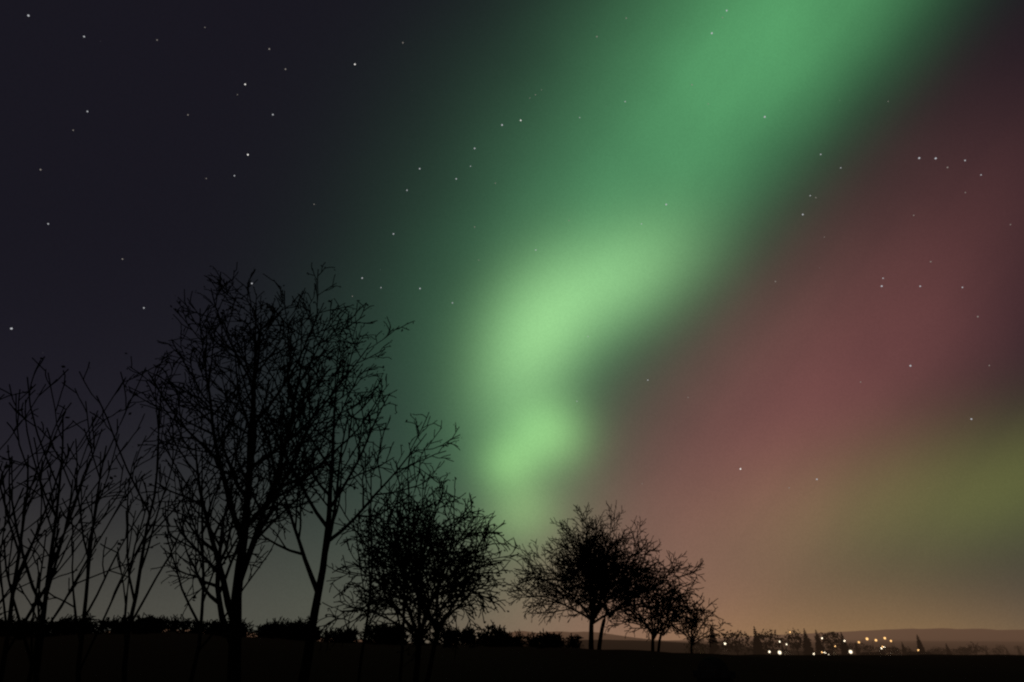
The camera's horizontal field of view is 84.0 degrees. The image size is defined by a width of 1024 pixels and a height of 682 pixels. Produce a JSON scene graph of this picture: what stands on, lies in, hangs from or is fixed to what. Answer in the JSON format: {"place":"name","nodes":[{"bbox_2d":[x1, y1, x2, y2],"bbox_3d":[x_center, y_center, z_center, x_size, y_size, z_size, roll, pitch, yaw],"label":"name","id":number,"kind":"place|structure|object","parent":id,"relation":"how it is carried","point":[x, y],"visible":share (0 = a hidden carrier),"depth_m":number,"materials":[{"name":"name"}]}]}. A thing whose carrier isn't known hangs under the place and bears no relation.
{"place":"outdoors","nodes":[
{"label":"outdoors","id":0,"kind":"place"},
{"bbox_2d":[0,628,1023,681],"bbox_3d":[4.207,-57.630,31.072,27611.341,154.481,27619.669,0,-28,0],"label":"ground","id":1,"kind":"structure","parent":0,"point":[163,656],"depth_m":22.37,"materials":[{"name":"black plant"}]},
{"bbox_2d":[0,462,48,613],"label":"tree sapling","id":2,"kind":"object","parent":1,"relation":"on","point":[34,551],"visible":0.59,"depth_m":9.53,"materials":[{"name":"black plant"}]},
{"bbox_2d":[0,365,68,578],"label":"tree sapling","id":3,"kind":"object","parent":1,"relation":"on","point":[3,480],"visible":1,"depth_m":7.18,"materials":[{"name":"black plant"}]},
{"bbox_2d":[10,616,67,640],"bbox_3d":[-22.928,13.876,27.067,2.130,1.395,2.905,0,-28,0],"label":"hedge bush","id":4,"kind":"object","parent":1,"relation":"on","point":[51,629],"visible":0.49,"depth_m":27.20,"materials":[{"name":"black plant"}]},
{"bbox_2d":[0,614,92,636],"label":"hedge bush","id":5,"kind":"object","parent":1,"relation":"on","point":[2,627],"visible":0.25,"depth_m":29.39,"materials":[{"name":"black plant"}]},
{"bbox_2d":[0,384,100,681],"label":"tree sapling","id":6,"kind":"object","parent":1,"relation":"on","point":[8,620],"visible":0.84,"depth_m":8.11,"materials":[{"name":"black plant"}]},
{"bbox_2d":[11,421,115,681],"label":"tree sapling","id":7,"kind":"object","parent":1,"relation":"on","point":[33,652],"visible":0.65,"depth_m":10.48,"materials":[{"name":"black plant"}]},
{"bbox_2d":[34,616,96,628],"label":"hedge bush","id":8,"kind":"object","parent":1,"relation":"on","point":[71,620],"visible":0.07,"depth_m":30.53,"materials":[{"name":"black plant"}]},
{"bbox_2d":[0,356,151,681],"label":"tree sapling","id":9,"kind":"object","parent":1,"relation":"on","point":[35,668],"visible":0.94,"depth_m":8.12,"materials":[{"name":"black plant"}]},
{"bbox_2d":[45,613,111,635],"bbox_3d":[-21.996,14.640,29.164,2.095,1.329,2.956,0,-28,0],"label":"hedge bush","id":10,"kind":"object","parent":1,"relation":"on","point":[91,627],"visible":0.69,"depth_m":29.48,"materials":[{"name":"black plant"}]},
{"bbox_2d":[42,358,179,681],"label":"tree sapling","id":11,"kind":"object","parent":1,"relation":"on","point":[85,612],"visible":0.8,"depth_m":9.35,"materials":[{"name":"black plant"}]},
{"bbox_2d":[106,615,161,633],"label":"hedge bush","id":12,"kind":"object","parent":1,"relation":"on","point":[140,628],"visible":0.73,"depth_m":29.54,"materials":[{"name":"black plant"}]},
{"bbox_2d":[105,615,173,632],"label":"hedge bush","id":13,"kind":"object","parent":1,"relation":"on","point":[114,619],"visible":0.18,"depth_m":32.45,"materials":[{"name":"black plant"}]},
{"bbox_2d":[110,612,183,631],"bbox_3d":[-23.123,17.806,35.647,4.322,1.562,3.904,0,-28,0],"label":"hedge bush","id":14,"kind":"object","parent":1,"relation":"on","point":[180,618],"visible":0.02,"depth_m":36.64,"materials":[{"name":"black plant"}]},
{"bbox_2d":[79,362,242,681],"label":"tree sapling","id":15,"kind":"object","parent":1,"relation":"on","point":[132,617],"visible":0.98,"depth_m":9.18,"materials":[{"name":"black plant"}]},
{"bbox_2d":[145,616,181,631],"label":"hedge bush","id":16,"kind":"object","parent":1,"relation":"on","point":[172,627],"visible":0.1,"depth_m":35.00,"materials":[{"name":"black plant"}]},
{"bbox_2d":[133,612,209,633],"bbox_3d":[-18.669,15.878,31.671,2.793,1.379,3.984,-23,-36,35],"label":"hedge bush","id":17,"kind":"object","parent":1,"relation":"on","point":[186,625],"visible":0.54,"depth_m":31.17,"materials":[{"name":"black plant"}]},
{"bbox_2d":[190,619,219,634],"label":"hedge bush","id":18,"kind":"object","parent":1,"relation":"on","point":[195,630],"visible":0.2,"depth_m":32.20,"materials":[{"name":"black plant"}]},
{"bbox_2d":[202,619,217,634],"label":"hedge bush","id":19,"kind":"object","parent":1,"relation":"on","point":[208,623],"visible":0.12,"depth_m":35.89,"materials":[{"name":"black plant"}]},
{"bbox_2d":[157,381,282,681],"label":"tree sapling","id":20,"kind":"object","parent":1,"relation":"on","point":[200,621],"visible":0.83,"depth_m":11.13,"materials":[{"name":"black plant"}]},
{"bbox_2d":[217,618,250,634],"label":"hedge bush","id":21,"kind":"object","parent":1,"relation":"on","point":[245,629],"visible":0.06,"depth_m":31.26,"materials":[{"name":"black plant"}]},
{"bbox_2d":[209,618,283,638],"bbox_3d":[-14.676,15.784,31.041,3.045,1.318,5.284,-4,-29,7],"label":"hedge bush","id":22,"kind":"object","parent":1,"relation":"on","point":[273,630],"visible":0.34,"depth_m":32.36,"materials":[{"name":"black plant"}]},
{"bbox_2d":[125,262,413,681],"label":"alder tree","id":23,"kind":"object","parent":1,"relation":"on","point":[233,633],"visible":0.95,"depth_m":13.04,"materials":[{"name":"black plant"}]},
{"bbox_2d":[258,620,283,638],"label":"hedge bush","id":24,"kind":"object","parent":1,"relation":"on","point":[265,629],"visible":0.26,"depth_m":33.02,"materials":[{"name":"black plant"}]},
{"bbox_2d":[254,615,318,638],"bbox_3d":[-13.701,17.182,33.928,3.154,1.544,5.008,19,-34,-31],"label":"hedge bush","id":25,"kind":"object","parent":1,"relation":"on","point":[259,633],"visible":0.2,"depth_m":33.62,"materials":[{"name":"black plant"}]},
{"bbox_2d":[278,618,306,639],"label":"hedge bush","id":26,"kind":"object","parent":1,"relation":"on","point":[297,628],"visible":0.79,"depth_m":32.26,"materials":[{"name":"black plant"}]},
{"bbox_2d":[283,623,340,642],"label":"hedge bush","id":27,"kind":"object","parent":1,"relation":"on","point":[333,637],"visible":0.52,"depth_m":32.88,"materials":[{"name":"black plant"}]},
{"bbox_2d":[315,626,336,641],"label":"hedge bush","id":28,"kind":"object","parent":1,"relation":"on","point":[318,637],"visible":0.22,"depth_m":37.04,"materials":[{"name":"black plant"}]},
{"bbox_2d":[214,360,459,681],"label":"alder tree","id":29,"kind":"object","parent":1,"relation":"on","point":[306,663],"visible":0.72,"depth_m":13.66,"materials":[{"name":"black plant"}]},
{"bbox_2d":[335,626,361,642],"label":"hedge bush","id":30,"kind":"object","parent":1,"relation":"on","point":[352,639],"visible":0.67,"depth_m":38.24,"materials":[{"name":"black plant"}]},
{"bbox_2d":[326,415,425,681],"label":"tree sapling","id":31,"kind":"object","parent":1,"relation":"on","point":[370,523],"visible":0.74,"depth_m":14.94,"materials":[{"name":"black plant"}]},
{"bbox_2d":[358,620,395,643],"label":"hedge bush","id":32,"kind":"object","parent":1,"relation":"on","point":[361,638],"visible":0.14,"depth_m":38.87,"materials":[{"name":"black plant"}]},
{"bbox_2d":[366,620,395,644],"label":"hedge bush","id":33,"kind":"object","parent":1,"relation":"on","point":[372,631],"visible":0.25,"depth_m":33.56,"materials":[{"name":"black plant"}]},
{"bbox_2d":[376,622,407,644],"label":"hedge bush","id":34,"kind":"object","parent":1,"relation":"on","point":[394,636],"visible":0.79,"depth_m":33.34,"materials":[{"name":"black plant"}]},
{"bbox_2d":[358,445,458,681],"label":"tree sapling","id":35,"kind":"object","parent":1,"relation":"on","point":[402,628],"visible":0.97,"depth_m":14.45,"materials":[{"name":"black plant"}]},
{"bbox_2d":[386,626,442,645],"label":"hedge bush","id":36,"kind":"object","parent":1,"relation":"on","point":[413,639],"visible":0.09,"depth_m":38.34,"materials":[{"name":"black plant"}]},
{"bbox_2d":[303,472,534,681],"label":"thorn tree","id":37,"kind":"object","parent":1,"relation":"on","point":[424,604],"visible":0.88,"depth_m":16.02,"materials":[{"name":"black bark"}]},
{"bbox_2d":[415,623,475,644],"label":"hedge bush","id":38,"kind":"object","parent":1,"relation":"on","point":[462,640],"visible":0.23,"depth_m":38.89,"materials":[{"name":"black plant"}]},
{"bbox_2d":[439,621,497,647],"bbox_3d":[-2.656,17.466,33.622,3.634,1.797,3.158,0,-28,0],"label":"hedge bush","id":39,"kind":"object","parent":1,"relation":"on","point":[448,642],"visible":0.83,"depth_m":33.32,"materials":[{"name":"black plant"}]},
{"bbox_2d":[460,625,507,645],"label":"hedge bush","id":40,"kind":"object","parent":1,"relation":"on","point":[481,632],"visible":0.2,"depth_m":37.20,"materials":[{"name":"black plant"}]},
{"bbox_2d":[480,634,524,646],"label":"hedge bush","id":41,"kind":"object","parent":1,"relation":"on","point":[488,639],"visible":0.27,"depth_m":34.87,"materials":[{"name":"black plant"}]},
{"bbox_2d":[493,631,512,646],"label":"hedge bush","id":42,"kind":"object","parent":1,"relation":"on","point":[509,634],"visible":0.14,"depth_m":37.83,"materials":[{"name":"black plant"}]},
{"bbox_2d":[488,624,554,648],"bbox_3d":[0.564,17.544,33.588,4.119,1.560,3.898,0,-28,0],"label":"hedge bush","id":43,"kind":"object","parent":1,"relation":"on","point":[496,639],"visible":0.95,"depth_m":33.85,"materials":[{"name":"black plant"}]},
{"bbox_2d":[523,631,562,647],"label":"hedge bush","id":44,"kind":"object","parent":1,"relation":"on","point":[532,640],"visible":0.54,"depth_m":35.84,"materials":[{"name":"black plant"}]},
{"bbox_2d":[548,632,582,647],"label":"hedge bush","id":45,"kind":"object","parent":1,"relation":"on","point":[572,641],"visible":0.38,"depth_m":37.57,"materials":[{"name":"black plant"}]},
{"bbox_2d":[499,500,723,649],"bbox_3d":[6.913,17.465,42.553,15.664,10.647,15.295,0,-28,0],"label":"oak tree","id":46,"kind":"object","parent":1,"relation":"on","point":[599,571],"visible":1,"depth_m":39.93,"materials":[{"name":"black plant"}]},
{"bbox_2d":[605,573,705,651],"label":"oak tree","id":47,"kind":"object","parent":1,"relation":"on","point":[652,631],"visible":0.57,"depth_m":40.60,"materials":[{"name":"black plant"}]},
{"bbox_2d":[683,642,711,653],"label":"bush","id":48,"kind":"object","parent":1,"relation":"on","point":[699,644],"visible":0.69,"depth_m":337.76,"materials":[{"name":"black plant"}]},
{"bbox_2d":[672,595,732,652],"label":"oak tree","id":49,"kind":"object","parent":1,"relation":"on","point":[692,640],"visible":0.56,"depth_m":42.38,"materials":[{"name":"black plant"}]},
{"bbox_2d":[708,628,719,653],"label":"spruce tree","id":50,"kind":"object","parent":1,"relation":"on","point":[715,647],"visible":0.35,"depth_m":351.84,"materials":[{"name":"black plant"}]},
{"bbox_2d":[714,646,731,654],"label":"house","id":51,"kind":"structure","parent":1,"relation":"on","point":[722,651],"depth_m":323.82,"materials":[{"name":"tile"}]},
{"bbox_2d":[718,630,752,654],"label":"tree","id":52,"kind":"object","parent":1,"relation":"on","point":[735,641],"visible":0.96,"depth_m":373.69,"materials":[{"name":"black plant"}]},
{"bbox_2d":[752,627,765,654],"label":"spruce tree","id":53,"kind":"object","parent":1,"relation":"on","point":[757,649],"visible":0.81,"depth_m":385.67,"materials":[{"name":"black plant"}]},
{"bbox_2d":[757,629,785,654],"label":"tree","id":54,"kind":"object","parent":1,"relation":"on","point":[769,643],"visible":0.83,"depth_m":392.29,"materials":[{"name":"black plant"}]},
{"bbox_2d":[776,646,793,654],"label":"house","id":55,"kind":"structure","parent":1,"relation":"on","point":[783,651],"depth_m":311.39,"materials":[{"name":"tile"}]},
{"bbox_2d":[782,628,811,654],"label":"tree","id":56,"kind":"object","parent":1,"relation":"on","point":[798,645],"visible":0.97,"depth_m":419.76,"materials":[{"name":"black plant"}]},
{"bbox_2d":[803,629,813,654],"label":"spruce tree","id":57,"kind":"object","parent":1,"relation":"on","point":[808,650],"visible":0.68,"depth_m":430.69,"materials":[{"name":"black plant"}]},
{"bbox_2d":[814,630,823,651],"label":"spruce tree","id":58,"kind":"object","parent":1,"relation":"on","point":[819,645],"visible":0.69,"depth_m":437.51,"materials":[{"name":"black plant"}]},
{"bbox_2d":[815,647,837,654],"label":"house","id":59,"kind":"structure","parent":1,"relation":"on","point":[830,652],"depth_m":310.76,"materials":[{"name":"tile"}]},
{"bbox_2d":[814,632,843,650],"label":"tree","id":60,"kind":"object","parent":1,"relation":"on","point":[834,638],"visible":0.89,"depth_m":442.10,"materials":[{"name":"black plant"}]},
{"bbox_2d":[840,632,851,654],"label":"spruce tree","id":61,"kind":"object","parent":1,"relation":"on","point":[845,650],"visible":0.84,"depth_m":437.13,"materials":[{"name":"black plant"}]},
{"bbox_2d":[848,643,867,652],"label":"bush","id":62,"kind":"object","parent":1,"relation":"on","point":[859,648],"visible":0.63,"depth_m":695.44,"materials":[{"name":"black plant"}]},
{"bbox_2d":[855,643,860,654],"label":"spruce tree","id":63,"kind":"object","parent":1,"relation":"on","point":[857,651],"visible":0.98,"depth_m":541.47,"materials":[{"name":"black plant"}]},
{"bbox_2d":[862,645,875,651],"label":"bush","id":64,"kind":"object","parent":1,"relation":"on","point":[869,648],"visible":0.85,"depth_m":512.09,"materials":[{"name":"black plant"}]},
{"bbox_2d":[861,650,887,654],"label":"house","id":65,"kind":"structure","parent":1,"relation":"on","point":[873,653],"depth_m":309.46,"materials":[{"name":"tile"}]},
{"bbox_2d":[876,645,888,651],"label":"bush","id":66,"kind":"object","parent":1,"relation":"on","point":[885,648],"visible":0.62,"depth_m":496.18,"materials":[{"name":"black plant"}]},
{"bbox_2d":[888,648,902,654],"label":"house","id":67,"kind":"structure","parent":1,"relation":"on","point":[893,651],"depth_m":288.25,"materials":[{"name":"tile"}]},
{"bbox_2d":[901,642,907,654],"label":"spruce tree","id":68,"kind":"object","parent":1,"relation":"on","point":[904,650],"visible":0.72,"depth_m":534.69,"materials":[{"name":"black plant"}]},
{"bbox_2d":[907,649,932,654],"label":"house","id":69,"kind":"structure","parent":1,"relation":"on","point":[915,653],"depth_m":296.23,"materials":[{"name":"tile"}]},
{"bbox_2d":[916,635,924,651],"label":"spruce tree","id":70,"kind":"object","parent":1,"relation":"on","point":[920,648],"visible":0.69,"depth_m":483.71,"materials":[{"name":"black plant"}]},
{"bbox_2d":[928,649,945,653],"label":"bush","id":71,"kind":"object","parent":1,"relation":"on","point":[936,651],"visible":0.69,"depth_m":616.31,"materials":[{"name":"black plant"}]},
{"bbox_2d":[932,646,946,653],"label":"bush","id":72,"kind":"object","parent":1,"relation":"on","point":[940,650],"visible":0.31,"depth_m":659.12,"materials":[{"name":"black plant"}]},
{"bbox_2d":[946,643,951,654],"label":"spruce tree","id":73,"kind":"object","parent":1,"relation":"on","point":[948,651],"visible":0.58,"depth_m":570.86,"materials":[{"name":"black plant"}]},
{"bbox_2d":[950,648,961,654],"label":"bush","id":74,"kind":"object","parent":1,"relation":"on","point":[953,649],"visible":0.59,"depth_m":651.97,"materials":[{"name":"black plant"}]},
{"bbox_2d":[954,646,975,654],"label":"bush","id":75,"kind":"object","parent":1,"relation":"on","point":[961,649],"visible":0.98,"depth_m":627.35,"materials":[{"name":"black plant"}]},
{"bbox_2d":[967,642,984,654],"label":"bush","id":76,"kind":"object","parent":1,"relation":"on","point":[977,649],"visible":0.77,"depth_m":670.97,"materials":[{"name":"black plant"}]},
{"bbox_2d":[989,648,1006,654],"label":"bush","id":77,"kind":"object","parent":1,"relation":"on","point":[997,650],"visible":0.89,"depth_m":741.45,"materials":[{"name":"plant"}]},
{"bbox_2d":[0,0,1023,643],"label":"sky","id":78,"kind":"structure","parent":0,"point":[543,359],"materials":[{"name":"multicoloured"}]},
{"bbox_2d":[10,10,1010,479],"bbox_3d":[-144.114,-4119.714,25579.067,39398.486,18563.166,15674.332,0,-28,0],"label":"stars","id":79,"kind":"object","parent":78,"relation":"in","point":[568,220],"visible":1,"depth_m":25479.76,"materials":[{"name":"white"}]}
]}

